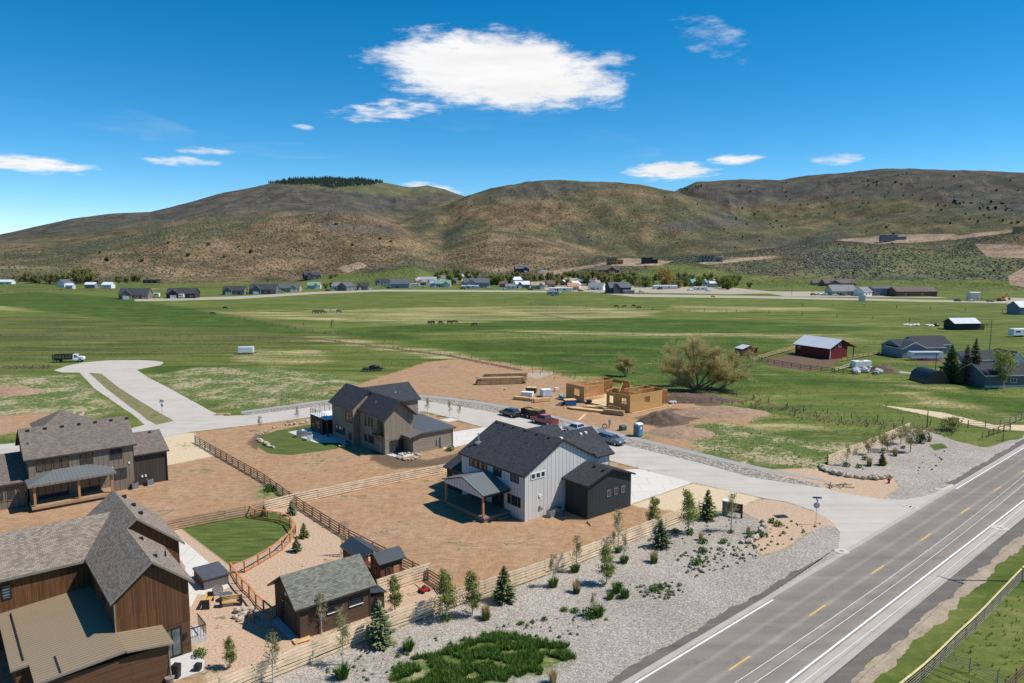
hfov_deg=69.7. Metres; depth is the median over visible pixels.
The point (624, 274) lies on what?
village tree
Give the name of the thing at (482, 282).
house
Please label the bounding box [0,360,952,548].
street
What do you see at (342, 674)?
grass clump
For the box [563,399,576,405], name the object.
waste skip
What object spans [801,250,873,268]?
oak brush
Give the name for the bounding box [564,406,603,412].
lumber stack
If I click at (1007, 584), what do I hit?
pipe fence
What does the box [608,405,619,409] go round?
stack
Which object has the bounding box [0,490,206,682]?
brown timber house
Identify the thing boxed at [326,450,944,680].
gravel weeds
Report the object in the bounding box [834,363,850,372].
corral fence
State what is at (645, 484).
driveway
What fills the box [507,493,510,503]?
window
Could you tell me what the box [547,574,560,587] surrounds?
grass clump
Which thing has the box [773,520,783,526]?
shrub
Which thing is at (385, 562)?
play cabin
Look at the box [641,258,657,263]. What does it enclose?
hillside house
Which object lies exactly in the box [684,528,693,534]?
shrub
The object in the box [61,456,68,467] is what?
window
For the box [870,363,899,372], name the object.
dirt pile
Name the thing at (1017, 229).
hillside house
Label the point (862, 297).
kiosk
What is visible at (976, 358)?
spruce tree
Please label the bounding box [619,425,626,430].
transformer box
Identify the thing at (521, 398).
lumber stack
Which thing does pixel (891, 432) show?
wooden fence
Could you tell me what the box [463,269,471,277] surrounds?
village tree
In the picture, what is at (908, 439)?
ornamental tree
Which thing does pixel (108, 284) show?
house
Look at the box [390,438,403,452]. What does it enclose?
glass door
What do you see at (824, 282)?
house
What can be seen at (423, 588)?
lawn mower
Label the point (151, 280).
house
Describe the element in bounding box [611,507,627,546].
aspen tree
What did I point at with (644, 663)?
asphalt edge
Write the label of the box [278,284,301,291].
house
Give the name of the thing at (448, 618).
shrub
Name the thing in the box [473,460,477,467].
window
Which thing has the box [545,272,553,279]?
village tree
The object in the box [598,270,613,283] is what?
village tree
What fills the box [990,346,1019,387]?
cottonwood tree
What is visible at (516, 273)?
village tree
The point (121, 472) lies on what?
window
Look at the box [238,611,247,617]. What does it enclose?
boulder
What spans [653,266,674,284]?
golden willow
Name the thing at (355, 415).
timber house
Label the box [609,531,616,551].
aspen tree
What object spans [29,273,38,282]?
village tree
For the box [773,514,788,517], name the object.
drain grate
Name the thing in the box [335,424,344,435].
window
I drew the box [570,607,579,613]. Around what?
shrub
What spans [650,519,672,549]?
spruce tree
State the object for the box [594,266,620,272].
house
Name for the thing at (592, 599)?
aspen tree
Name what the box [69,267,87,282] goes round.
village tree
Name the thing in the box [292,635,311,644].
bench
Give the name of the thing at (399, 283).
house
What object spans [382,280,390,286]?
house
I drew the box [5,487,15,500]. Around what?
window
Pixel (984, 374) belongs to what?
blue grey house
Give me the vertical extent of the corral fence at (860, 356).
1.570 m
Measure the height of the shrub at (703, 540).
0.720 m
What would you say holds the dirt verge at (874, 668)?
on the ground at (636, 628)
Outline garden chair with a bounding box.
[247,612,259,623]
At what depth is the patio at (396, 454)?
117.22 m
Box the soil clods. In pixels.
[21,369,722,571]
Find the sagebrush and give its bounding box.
[0,211,1023,279]
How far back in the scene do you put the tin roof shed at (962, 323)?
306.18 m
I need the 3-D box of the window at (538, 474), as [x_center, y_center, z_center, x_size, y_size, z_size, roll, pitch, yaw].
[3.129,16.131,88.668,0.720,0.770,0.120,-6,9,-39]
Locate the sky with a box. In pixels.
[0,0,1023,233]
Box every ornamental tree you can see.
[860,433,878,452]
[877,431,887,445]
[879,433,896,451]
[895,422,908,443]
[899,424,924,451]
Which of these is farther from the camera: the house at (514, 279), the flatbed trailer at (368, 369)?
the house at (514, 279)
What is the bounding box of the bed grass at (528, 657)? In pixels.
[390,627,576,682]
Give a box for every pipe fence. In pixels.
[899,566,1023,682]
[923,664,969,682]
[940,650,1017,682]
[1005,665,1023,682]
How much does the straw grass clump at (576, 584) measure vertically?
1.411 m
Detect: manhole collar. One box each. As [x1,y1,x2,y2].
[834,548,848,553]
[990,525,1009,530]
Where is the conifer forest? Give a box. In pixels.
[268,176,382,187]
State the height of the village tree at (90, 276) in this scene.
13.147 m
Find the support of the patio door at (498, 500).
in the modern farmhouse at (498, 470)
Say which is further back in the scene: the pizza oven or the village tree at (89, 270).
the village tree at (89, 270)
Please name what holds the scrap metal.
on the ground at (636, 628)
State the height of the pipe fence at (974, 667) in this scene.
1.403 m
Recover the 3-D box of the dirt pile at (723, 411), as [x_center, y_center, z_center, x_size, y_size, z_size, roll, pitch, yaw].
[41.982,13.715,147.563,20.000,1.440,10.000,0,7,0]
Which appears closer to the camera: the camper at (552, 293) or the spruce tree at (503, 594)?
the spruce tree at (503, 594)
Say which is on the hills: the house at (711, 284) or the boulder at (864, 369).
the house at (711, 284)
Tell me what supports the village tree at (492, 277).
on the hills
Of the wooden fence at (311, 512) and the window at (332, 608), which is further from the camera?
the wooden fence at (311, 512)
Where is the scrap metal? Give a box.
[825,482,854,487]
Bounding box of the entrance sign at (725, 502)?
[722,498,742,518]
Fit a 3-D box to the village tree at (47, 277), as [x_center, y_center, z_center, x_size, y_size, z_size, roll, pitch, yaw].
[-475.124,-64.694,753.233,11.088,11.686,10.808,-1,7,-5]
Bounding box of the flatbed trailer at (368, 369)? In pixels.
[362,367,383,371]
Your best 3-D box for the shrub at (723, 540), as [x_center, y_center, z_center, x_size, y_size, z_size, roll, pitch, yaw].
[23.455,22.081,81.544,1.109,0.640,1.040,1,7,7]
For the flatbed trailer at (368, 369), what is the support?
on the ground at (636, 628)
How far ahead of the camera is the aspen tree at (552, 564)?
70.61 m
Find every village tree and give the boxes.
[21,271,31,281]
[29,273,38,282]
[34,274,43,282]
[42,274,52,283]
[50,272,61,283]
[56,273,65,280]
[63,271,70,279]
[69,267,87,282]
[76,266,94,281]
[84,272,95,281]
[114,275,121,282]
[123,275,129,282]
[132,274,142,281]
[433,270,440,277]
[444,268,450,274]
[445,274,454,284]
[452,267,461,276]
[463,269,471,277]
[472,270,479,277]
[488,274,496,284]
[494,274,500,284]
[496,274,506,280]
[506,274,513,283]
[511,271,519,276]
[524,276,532,282]
[529,273,537,281]
[538,272,544,280]
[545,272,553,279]
[548,273,559,279]
[552,276,560,285]
[571,270,580,277]
[575,272,585,278]
[580,273,591,281]
[590,269,598,277]
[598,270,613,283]
[599,274,607,282]
[606,275,613,281]
[611,271,622,281]
[615,277,622,281]
[621,271,628,278]
[627,274,638,284]
[640,275,651,286]
[652,273,659,279]
[675,271,687,279]
[675,279,682,287]
[681,276,689,286]
[687,273,695,281]
[692,275,705,286]
[703,272,714,280]
[714,275,722,286]
[717,275,730,287]
[721,277,734,289]
[727,274,737,287]
[734,274,740,285]
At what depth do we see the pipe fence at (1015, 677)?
54.56 m
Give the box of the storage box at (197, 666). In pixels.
[193,662,201,671]
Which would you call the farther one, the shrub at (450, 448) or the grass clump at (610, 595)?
the shrub at (450, 448)
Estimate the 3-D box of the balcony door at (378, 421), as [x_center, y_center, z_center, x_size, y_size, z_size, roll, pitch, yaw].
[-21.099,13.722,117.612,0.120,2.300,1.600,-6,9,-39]
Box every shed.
[267,553,376,639]
[622,290,634,293]
[735,344,757,355]
[909,366,948,383]
[942,318,984,329]
[1006,301,1023,314]
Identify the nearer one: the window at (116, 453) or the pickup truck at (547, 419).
the window at (116, 453)
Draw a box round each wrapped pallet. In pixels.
[521,391,533,396]
[540,388,551,396]
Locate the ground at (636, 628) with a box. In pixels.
[0,286,1023,682]
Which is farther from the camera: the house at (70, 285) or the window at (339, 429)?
the house at (70, 285)
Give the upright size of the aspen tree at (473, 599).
4.257 m
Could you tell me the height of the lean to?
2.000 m
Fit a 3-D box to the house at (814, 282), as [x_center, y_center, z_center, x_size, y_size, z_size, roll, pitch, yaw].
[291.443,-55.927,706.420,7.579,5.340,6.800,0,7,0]
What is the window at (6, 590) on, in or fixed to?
in the brown timber house at (99, 593)
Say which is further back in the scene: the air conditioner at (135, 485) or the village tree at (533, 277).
the village tree at (533, 277)
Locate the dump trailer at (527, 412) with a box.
[521,407,545,417]
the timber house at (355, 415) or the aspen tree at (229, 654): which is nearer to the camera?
the aspen tree at (229, 654)
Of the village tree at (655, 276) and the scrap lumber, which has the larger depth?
the village tree at (655, 276)
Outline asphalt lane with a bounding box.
[632,447,1023,682]
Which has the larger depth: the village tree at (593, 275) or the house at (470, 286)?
the village tree at (593, 275)
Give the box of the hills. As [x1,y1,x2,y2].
[0,168,1023,292]
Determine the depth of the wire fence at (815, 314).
376.86 m
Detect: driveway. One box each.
[443,427,485,448]
[626,469,692,503]
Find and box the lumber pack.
[526,386,536,393]
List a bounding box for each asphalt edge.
[607,549,833,682]
[823,518,1023,682]
[945,439,1023,484]
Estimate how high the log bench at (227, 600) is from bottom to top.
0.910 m
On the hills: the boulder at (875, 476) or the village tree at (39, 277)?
the village tree at (39, 277)
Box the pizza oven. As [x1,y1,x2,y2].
[306,432,312,440]
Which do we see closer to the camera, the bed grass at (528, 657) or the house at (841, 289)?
the bed grass at (528, 657)
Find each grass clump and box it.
[330,659,351,680]
[400,636,415,652]
[480,602,490,616]
[480,612,489,620]
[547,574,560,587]
[548,668,557,682]
[569,561,580,572]
[571,587,580,593]
[572,578,580,589]
[590,603,605,617]
[605,590,614,599]
[610,579,625,593]
[614,545,623,552]
[616,586,630,598]
[618,553,628,563]
[649,549,658,558]
[649,557,658,563]
[698,531,704,539]
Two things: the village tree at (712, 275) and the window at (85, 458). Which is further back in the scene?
the village tree at (712, 275)
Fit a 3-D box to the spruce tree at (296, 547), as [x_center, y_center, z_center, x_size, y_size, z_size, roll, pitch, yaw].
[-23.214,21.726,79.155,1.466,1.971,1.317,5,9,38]
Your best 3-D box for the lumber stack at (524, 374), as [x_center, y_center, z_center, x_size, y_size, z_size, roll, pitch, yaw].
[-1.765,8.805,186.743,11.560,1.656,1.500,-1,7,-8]
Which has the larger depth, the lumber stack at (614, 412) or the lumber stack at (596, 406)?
the lumber stack at (596, 406)
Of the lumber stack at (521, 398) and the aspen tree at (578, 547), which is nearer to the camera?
the aspen tree at (578, 547)
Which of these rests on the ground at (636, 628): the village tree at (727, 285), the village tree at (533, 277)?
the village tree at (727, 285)
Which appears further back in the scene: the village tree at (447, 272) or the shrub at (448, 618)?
the village tree at (447, 272)
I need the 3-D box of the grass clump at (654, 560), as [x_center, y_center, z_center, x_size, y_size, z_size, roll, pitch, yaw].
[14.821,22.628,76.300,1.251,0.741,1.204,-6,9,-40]
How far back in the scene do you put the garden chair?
63.86 m
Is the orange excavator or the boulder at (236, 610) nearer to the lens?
the boulder at (236, 610)
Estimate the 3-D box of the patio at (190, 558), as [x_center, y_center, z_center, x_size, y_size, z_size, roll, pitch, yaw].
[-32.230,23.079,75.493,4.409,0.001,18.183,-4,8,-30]
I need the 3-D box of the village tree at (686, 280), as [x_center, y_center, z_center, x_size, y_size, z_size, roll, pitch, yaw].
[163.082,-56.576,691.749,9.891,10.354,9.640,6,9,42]
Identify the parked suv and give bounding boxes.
[499,407,520,417]
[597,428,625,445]
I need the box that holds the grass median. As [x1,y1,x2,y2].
[90,373,172,424]
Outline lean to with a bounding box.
[370,584,386,611]
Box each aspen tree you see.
[221,636,236,667]
[263,628,283,682]
[315,592,329,633]
[329,604,347,632]
[333,613,351,660]
[374,424,382,453]
[385,575,402,612]
[424,397,429,413]
[432,567,460,620]
[459,569,484,615]
[547,552,558,580]
[569,535,582,565]
[590,593,597,610]
[595,544,617,583]
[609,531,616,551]
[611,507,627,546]
[618,534,630,558]
[645,496,661,529]
[678,488,701,529]
[723,492,739,528]
[843,443,851,461]
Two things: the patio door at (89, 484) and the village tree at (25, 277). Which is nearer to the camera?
the patio door at (89, 484)
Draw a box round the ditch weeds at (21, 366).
[0,321,955,433]
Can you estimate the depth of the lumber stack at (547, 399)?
158.31 m
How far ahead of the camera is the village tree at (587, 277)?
752.06 m
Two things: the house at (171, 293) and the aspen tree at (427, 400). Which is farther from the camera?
the house at (171, 293)
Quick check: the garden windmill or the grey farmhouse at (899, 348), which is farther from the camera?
the grey farmhouse at (899, 348)
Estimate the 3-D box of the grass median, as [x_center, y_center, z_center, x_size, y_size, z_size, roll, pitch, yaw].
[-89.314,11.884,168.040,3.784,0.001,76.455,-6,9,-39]
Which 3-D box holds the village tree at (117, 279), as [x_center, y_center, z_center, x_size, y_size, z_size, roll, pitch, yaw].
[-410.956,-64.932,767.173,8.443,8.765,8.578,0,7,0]
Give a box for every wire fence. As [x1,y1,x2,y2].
[242,317,384,341]
[393,348,1004,440]
[677,308,987,326]
[723,387,952,426]
[802,304,1002,311]
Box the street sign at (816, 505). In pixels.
[813,497,821,524]
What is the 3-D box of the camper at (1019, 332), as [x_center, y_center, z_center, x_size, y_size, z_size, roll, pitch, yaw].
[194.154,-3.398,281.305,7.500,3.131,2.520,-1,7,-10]
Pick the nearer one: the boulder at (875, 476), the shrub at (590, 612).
the shrub at (590, 612)
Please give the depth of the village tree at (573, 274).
809.32 m
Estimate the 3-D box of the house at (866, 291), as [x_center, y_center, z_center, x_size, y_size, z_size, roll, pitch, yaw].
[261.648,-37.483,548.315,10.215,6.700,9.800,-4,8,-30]
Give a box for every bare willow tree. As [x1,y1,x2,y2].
[614,351,637,376]
[651,331,763,389]
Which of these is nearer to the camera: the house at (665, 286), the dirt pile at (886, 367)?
the dirt pile at (886, 367)
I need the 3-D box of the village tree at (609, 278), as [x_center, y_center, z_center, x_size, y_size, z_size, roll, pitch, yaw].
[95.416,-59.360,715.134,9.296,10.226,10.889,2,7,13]
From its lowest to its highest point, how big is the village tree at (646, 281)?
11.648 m
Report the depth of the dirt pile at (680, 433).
129.29 m
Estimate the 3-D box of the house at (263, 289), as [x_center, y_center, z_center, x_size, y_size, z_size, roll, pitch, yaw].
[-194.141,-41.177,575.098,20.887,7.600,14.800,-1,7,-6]
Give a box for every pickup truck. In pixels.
[530,413,558,424]
[562,422,584,430]
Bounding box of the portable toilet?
[633,422,642,436]
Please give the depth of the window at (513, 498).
89.18 m
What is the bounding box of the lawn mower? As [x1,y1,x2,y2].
[414,584,430,593]
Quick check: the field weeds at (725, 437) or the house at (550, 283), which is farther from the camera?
the house at (550, 283)
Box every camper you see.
[547,291,558,295]
[851,360,870,366]
[1008,328,1023,336]
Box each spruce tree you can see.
[260,506,266,516]
[285,500,296,515]
[291,535,302,553]
[298,522,310,538]
[361,599,397,649]
[489,566,517,604]
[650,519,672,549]
[696,489,718,521]
[876,452,886,465]
[939,344,964,382]
[958,344,971,372]
[962,338,982,382]
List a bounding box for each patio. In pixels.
[170,652,204,680]
[179,540,230,606]
[289,428,347,442]
[387,451,415,456]
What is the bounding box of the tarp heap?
[903,324,919,325]
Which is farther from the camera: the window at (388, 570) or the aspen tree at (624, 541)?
the aspen tree at (624, 541)
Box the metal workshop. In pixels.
[868,286,890,295]
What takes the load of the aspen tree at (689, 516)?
on the ground at (636, 628)
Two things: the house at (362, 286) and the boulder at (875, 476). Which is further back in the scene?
the house at (362, 286)
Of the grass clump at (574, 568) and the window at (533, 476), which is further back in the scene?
the window at (533, 476)
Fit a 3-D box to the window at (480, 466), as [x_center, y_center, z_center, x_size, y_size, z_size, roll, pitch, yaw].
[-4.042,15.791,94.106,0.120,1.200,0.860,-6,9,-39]
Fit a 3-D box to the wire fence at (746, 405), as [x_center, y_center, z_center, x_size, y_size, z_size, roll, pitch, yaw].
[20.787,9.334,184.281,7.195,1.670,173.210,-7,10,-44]
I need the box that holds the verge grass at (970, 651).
[903,571,1023,682]
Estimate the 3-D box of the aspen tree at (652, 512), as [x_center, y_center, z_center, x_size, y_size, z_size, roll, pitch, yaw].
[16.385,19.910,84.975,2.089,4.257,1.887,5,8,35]
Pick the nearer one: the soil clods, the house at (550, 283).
the soil clods
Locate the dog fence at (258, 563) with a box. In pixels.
[229,506,295,619]
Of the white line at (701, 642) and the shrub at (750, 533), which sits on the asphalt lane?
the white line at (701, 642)
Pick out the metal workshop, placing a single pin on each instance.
(879, 290)
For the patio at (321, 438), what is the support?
on the ground at (636, 628)
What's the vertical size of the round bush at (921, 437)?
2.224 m
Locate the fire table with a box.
[219,591,232,600]
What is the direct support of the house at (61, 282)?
on the hills
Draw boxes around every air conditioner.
[131,481,138,489]
[146,478,153,485]
[546,509,555,518]
[554,506,562,515]
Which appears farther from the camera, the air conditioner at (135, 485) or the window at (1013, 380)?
the window at (1013, 380)
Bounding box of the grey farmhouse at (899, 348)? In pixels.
[879,335,951,357]
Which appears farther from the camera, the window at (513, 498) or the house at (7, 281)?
the house at (7, 281)
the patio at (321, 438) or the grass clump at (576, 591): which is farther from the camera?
the patio at (321, 438)
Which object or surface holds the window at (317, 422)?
in the timber house at (355, 415)
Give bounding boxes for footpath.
[441,418,455,421]
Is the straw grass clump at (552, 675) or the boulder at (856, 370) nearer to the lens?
the straw grass clump at (552, 675)
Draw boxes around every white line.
[635,599,772,682]
[785,500,1023,682]
[956,448,1022,488]
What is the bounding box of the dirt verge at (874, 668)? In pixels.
[851,534,1023,682]
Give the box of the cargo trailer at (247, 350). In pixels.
[238,346,256,354]
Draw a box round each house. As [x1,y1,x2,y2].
[0,280,15,283]
[0,410,168,511]
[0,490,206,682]
[57,279,72,286]
[65,283,75,288]
[84,282,97,287]
[101,282,115,287]
[118,288,152,298]
[143,279,159,282]
[165,288,199,298]
[222,286,247,294]
[248,284,278,293]
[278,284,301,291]
[302,272,320,279]
[307,282,321,288]
[310,382,455,454]
[331,282,340,289]
[337,282,354,290]
[356,282,369,289]
[375,279,388,284]
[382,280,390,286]
[390,279,410,287]
[420,277,436,280]
[421,280,429,284]
[435,280,450,286]
[462,285,478,287]
[463,278,489,287]
[499,281,507,286]
[505,284,516,288]
[511,277,521,282]
[514,266,529,272]
[514,281,529,287]
[530,282,544,288]
[541,280,555,286]
[549,287,572,290]
[565,377,674,413]
[567,283,578,289]
[569,281,580,287]
[588,282,604,289]
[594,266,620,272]
[606,258,622,264]
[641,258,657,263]
[652,285,676,288]
[689,279,707,285]
[693,287,706,289]
[699,256,722,261]
[708,281,717,286]
[810,281,819,284]
[819,279,855,285]
[824,285,855,295]
[853,287,872,295]
[879,235,905,240]
[887,287,937,296]
[945,348,1023,366]
[960,362,1023,387]
[1012,227,1023,232]
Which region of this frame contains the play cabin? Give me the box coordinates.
[366,546,405,583]
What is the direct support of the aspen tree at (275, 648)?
on the ground at (636, 628)
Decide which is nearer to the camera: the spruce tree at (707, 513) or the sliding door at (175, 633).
the sliding door at (175, 633)
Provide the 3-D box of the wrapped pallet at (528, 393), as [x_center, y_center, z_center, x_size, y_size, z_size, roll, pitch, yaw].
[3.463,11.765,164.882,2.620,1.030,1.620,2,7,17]
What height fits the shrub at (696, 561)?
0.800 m
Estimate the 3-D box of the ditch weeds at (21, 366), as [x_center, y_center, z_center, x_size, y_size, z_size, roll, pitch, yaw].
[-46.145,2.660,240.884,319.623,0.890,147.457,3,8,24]
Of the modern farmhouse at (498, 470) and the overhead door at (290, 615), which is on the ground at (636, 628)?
the modern farmhouse at (498, 470)
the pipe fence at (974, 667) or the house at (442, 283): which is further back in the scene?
the house at (442, 283)
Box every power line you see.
[735,477,1021,682]
[755,487,1019,682]
[803,509,1019,681]
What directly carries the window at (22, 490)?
in the two storey house at (61, 458)
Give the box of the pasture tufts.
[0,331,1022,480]
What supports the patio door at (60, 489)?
in the two storey house at (61, 458)
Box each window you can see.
[0,489,3,501]
[1,584,11,599]
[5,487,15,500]
[17,485,27,498]
[36,460,43,471]
[44,459,52,469]
[53,457,60,468]
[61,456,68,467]
[80,452,92,464]
[109,448,122,459]
[114,467,126,479]
[315,420,319,430]
[327,603,341,613]
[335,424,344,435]
[345,410,351,423]
[349,596,362,606]
[368,434,373,443]
[385,566,390,575]
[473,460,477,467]
[478,462,482,469]
[493,467,500,477]
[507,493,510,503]
[510,473,518,483]
[511,495,516,506]
[531,473,535,479]
[536,472,540,478]
[1010,378,1016,382]
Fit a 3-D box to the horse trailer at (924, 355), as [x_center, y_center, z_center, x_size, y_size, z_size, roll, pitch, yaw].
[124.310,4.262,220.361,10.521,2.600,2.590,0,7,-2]
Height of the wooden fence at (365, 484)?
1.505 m
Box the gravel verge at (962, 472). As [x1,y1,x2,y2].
[948,436,1023,481]
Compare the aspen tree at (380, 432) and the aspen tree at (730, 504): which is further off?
the aspen tree at (380, 432)
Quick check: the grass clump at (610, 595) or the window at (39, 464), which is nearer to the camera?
the grass clump at (610, 595)
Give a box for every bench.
[202,591,213,609]
[219,594,241,607]
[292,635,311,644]
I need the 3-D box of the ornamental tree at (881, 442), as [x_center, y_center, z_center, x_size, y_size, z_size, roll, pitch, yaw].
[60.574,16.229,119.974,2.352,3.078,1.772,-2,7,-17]
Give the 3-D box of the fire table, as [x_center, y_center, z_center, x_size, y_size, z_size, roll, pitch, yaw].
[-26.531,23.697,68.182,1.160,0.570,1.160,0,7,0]
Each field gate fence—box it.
[967,413,1023,427]
[988,424,1010,436]
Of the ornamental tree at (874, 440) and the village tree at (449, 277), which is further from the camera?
the village tree at (449, 277)
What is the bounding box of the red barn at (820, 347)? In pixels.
[793,335,856,359]
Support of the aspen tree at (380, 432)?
on the ground at (636, 628)
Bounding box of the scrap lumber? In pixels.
[214,413,231,414]
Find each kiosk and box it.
[858,295,865,300]
[966,292,981,300]
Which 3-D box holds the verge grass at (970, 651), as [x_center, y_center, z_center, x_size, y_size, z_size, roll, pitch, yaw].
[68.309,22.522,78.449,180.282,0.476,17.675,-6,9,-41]
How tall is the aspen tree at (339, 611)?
3.628 m
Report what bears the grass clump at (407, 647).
on the ground at (636, 628)
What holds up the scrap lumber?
on the street
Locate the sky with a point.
(107, 106)
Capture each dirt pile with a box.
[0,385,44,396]
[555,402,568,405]
[637,410,689,425]
[648,427,715,438]
[667,392,742,403]
[672,405,770,418]
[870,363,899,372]
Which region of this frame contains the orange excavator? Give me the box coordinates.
[997,293,1010,300]
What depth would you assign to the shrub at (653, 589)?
69.92 m
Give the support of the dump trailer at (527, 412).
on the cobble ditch
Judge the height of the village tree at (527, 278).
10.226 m
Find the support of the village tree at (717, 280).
on the ground at (636, 628)
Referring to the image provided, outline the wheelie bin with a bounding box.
[171,662,180,678]
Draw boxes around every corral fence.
[753,345,794,360]
[754,356,853,373]
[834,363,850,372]
[841,350,882,361]
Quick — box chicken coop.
[340,536,380,572]
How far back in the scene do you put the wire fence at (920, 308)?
414.83 m
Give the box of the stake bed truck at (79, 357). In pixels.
[52,353,85,362]
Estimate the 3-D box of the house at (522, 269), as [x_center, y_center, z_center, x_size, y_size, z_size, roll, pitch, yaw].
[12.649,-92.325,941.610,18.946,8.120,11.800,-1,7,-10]
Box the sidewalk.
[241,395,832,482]
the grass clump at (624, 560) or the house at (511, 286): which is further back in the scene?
the house at (511, 286)
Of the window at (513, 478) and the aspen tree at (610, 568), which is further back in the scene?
the window at (513, 478)
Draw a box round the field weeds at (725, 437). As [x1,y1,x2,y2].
[0,370,916,469]
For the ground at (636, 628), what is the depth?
131.68 m
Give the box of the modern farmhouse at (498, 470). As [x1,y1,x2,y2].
[441,420,635,522]
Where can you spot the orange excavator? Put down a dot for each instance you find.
(1003, 298)
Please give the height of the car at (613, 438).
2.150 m
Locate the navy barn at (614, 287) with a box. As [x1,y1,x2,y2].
[605,282,631,293]
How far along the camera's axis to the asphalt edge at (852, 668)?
65.99 m
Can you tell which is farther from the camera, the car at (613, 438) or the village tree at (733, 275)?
the village tree at (733, 275)
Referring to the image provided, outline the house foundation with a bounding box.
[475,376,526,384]
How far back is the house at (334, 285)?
635.66 m
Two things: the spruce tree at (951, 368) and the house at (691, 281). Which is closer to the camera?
the spruce tree at (951, 368)
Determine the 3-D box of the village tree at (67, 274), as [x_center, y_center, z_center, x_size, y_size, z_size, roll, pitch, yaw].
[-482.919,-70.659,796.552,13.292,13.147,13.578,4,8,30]
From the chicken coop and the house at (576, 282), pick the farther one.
the house at (576, 282)
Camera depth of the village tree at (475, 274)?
877.55 m
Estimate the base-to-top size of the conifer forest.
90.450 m
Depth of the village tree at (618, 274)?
752.25 m
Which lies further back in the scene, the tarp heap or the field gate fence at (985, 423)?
the tarp heap
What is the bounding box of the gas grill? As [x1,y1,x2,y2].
[296,429,306,436]
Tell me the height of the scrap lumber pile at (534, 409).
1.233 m
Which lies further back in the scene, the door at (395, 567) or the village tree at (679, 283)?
the village tree at (679, 283)
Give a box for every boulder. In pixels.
[233,607,239,613]
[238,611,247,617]
[247,606,256,612]
[745,538,752,542]
[760,522,767,528]
[831,469,837,474]
[837,470,844,475]
[851,368,859,373]
[861,367,867,372]
[871,474,878,479]
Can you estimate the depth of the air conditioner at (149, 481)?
101.62 m
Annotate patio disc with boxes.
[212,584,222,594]
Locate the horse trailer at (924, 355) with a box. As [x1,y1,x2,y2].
[907,351,943,360]
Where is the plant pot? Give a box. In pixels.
[165,665,174,682]
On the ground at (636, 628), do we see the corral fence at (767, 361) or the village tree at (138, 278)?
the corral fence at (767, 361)
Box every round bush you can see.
[916,431,929,443]
[938,416,964,431]
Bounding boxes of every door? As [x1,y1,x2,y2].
[37,482,68,499]
[80,477,99,491]
[166,626,182,657]
[280,595,295,634]
[377,419,382,434]
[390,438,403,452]
[393,564,398,573]
[492,493,503,507]
[639,425,642,435]
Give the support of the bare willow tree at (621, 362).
on the ground at (636, 628)
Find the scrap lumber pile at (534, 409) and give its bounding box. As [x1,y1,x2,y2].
[525,407,541,410]
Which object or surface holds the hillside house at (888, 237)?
on the hills
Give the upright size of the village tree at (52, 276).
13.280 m
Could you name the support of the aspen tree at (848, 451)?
on the ground at (636, 628)
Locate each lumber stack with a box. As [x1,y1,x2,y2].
[483,372,527,378]
[513,396,534,400]
[533,397,550,401]
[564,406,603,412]
[582,404,607,408]
[603,409,624,415]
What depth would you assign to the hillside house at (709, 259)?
904.88 m
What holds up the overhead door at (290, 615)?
in the garden shed at (349, 583)
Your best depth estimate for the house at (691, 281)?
704.11 m
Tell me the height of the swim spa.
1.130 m
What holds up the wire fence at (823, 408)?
on the ground at (636, 628)
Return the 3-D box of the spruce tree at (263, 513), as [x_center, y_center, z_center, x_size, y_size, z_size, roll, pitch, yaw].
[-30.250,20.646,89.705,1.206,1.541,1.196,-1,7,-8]
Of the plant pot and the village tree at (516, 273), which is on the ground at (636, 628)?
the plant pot
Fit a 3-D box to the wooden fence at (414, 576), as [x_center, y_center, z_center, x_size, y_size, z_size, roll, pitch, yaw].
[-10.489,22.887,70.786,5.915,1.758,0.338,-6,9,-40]
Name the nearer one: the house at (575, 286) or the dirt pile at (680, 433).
the dirt pile at (680, 433)
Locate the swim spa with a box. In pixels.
[192,561,229,589]
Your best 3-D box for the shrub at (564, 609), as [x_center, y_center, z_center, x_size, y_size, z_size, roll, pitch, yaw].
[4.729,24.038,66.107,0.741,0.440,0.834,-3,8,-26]
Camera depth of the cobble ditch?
118.74 m
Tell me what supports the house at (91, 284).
on the hills
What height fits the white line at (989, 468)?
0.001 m
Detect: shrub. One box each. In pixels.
[192,647,207,657]
[263,484,275,491]
[441,613,453,621]
[445,445,454,450]
[560,606,568,611]
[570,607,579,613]
[582,604,603,619]
[648,583,657,591]
[657,582,665,589]
[670,528,678,533]
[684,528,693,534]
[689,558,702,565]
[697,537,708,543]
[697,546,707,552]
[720,538,728,543]
[746,530,756,537]
[757,530,767,537]
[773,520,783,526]
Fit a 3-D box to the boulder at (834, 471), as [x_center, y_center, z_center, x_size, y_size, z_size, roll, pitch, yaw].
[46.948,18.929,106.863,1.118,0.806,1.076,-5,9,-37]
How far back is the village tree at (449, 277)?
724.99 m
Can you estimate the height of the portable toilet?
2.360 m
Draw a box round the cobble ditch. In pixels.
[241,397,819,486]
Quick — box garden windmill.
[340,521,347,554]
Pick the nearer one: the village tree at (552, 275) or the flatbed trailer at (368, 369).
the flatbed trailer at (368, 369)
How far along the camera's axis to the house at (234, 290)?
563.26 m
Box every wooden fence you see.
[165,464,446,529]
[194,435,440,584]
[209,500,700,682]
[376,563,429,592]
[827,422,909,464]
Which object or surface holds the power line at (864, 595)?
attached to the utility pole
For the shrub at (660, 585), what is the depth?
70.35 m
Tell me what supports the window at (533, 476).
in the modern farmhouse at (498, 470)
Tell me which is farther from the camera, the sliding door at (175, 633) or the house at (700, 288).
the house at (700, 288)

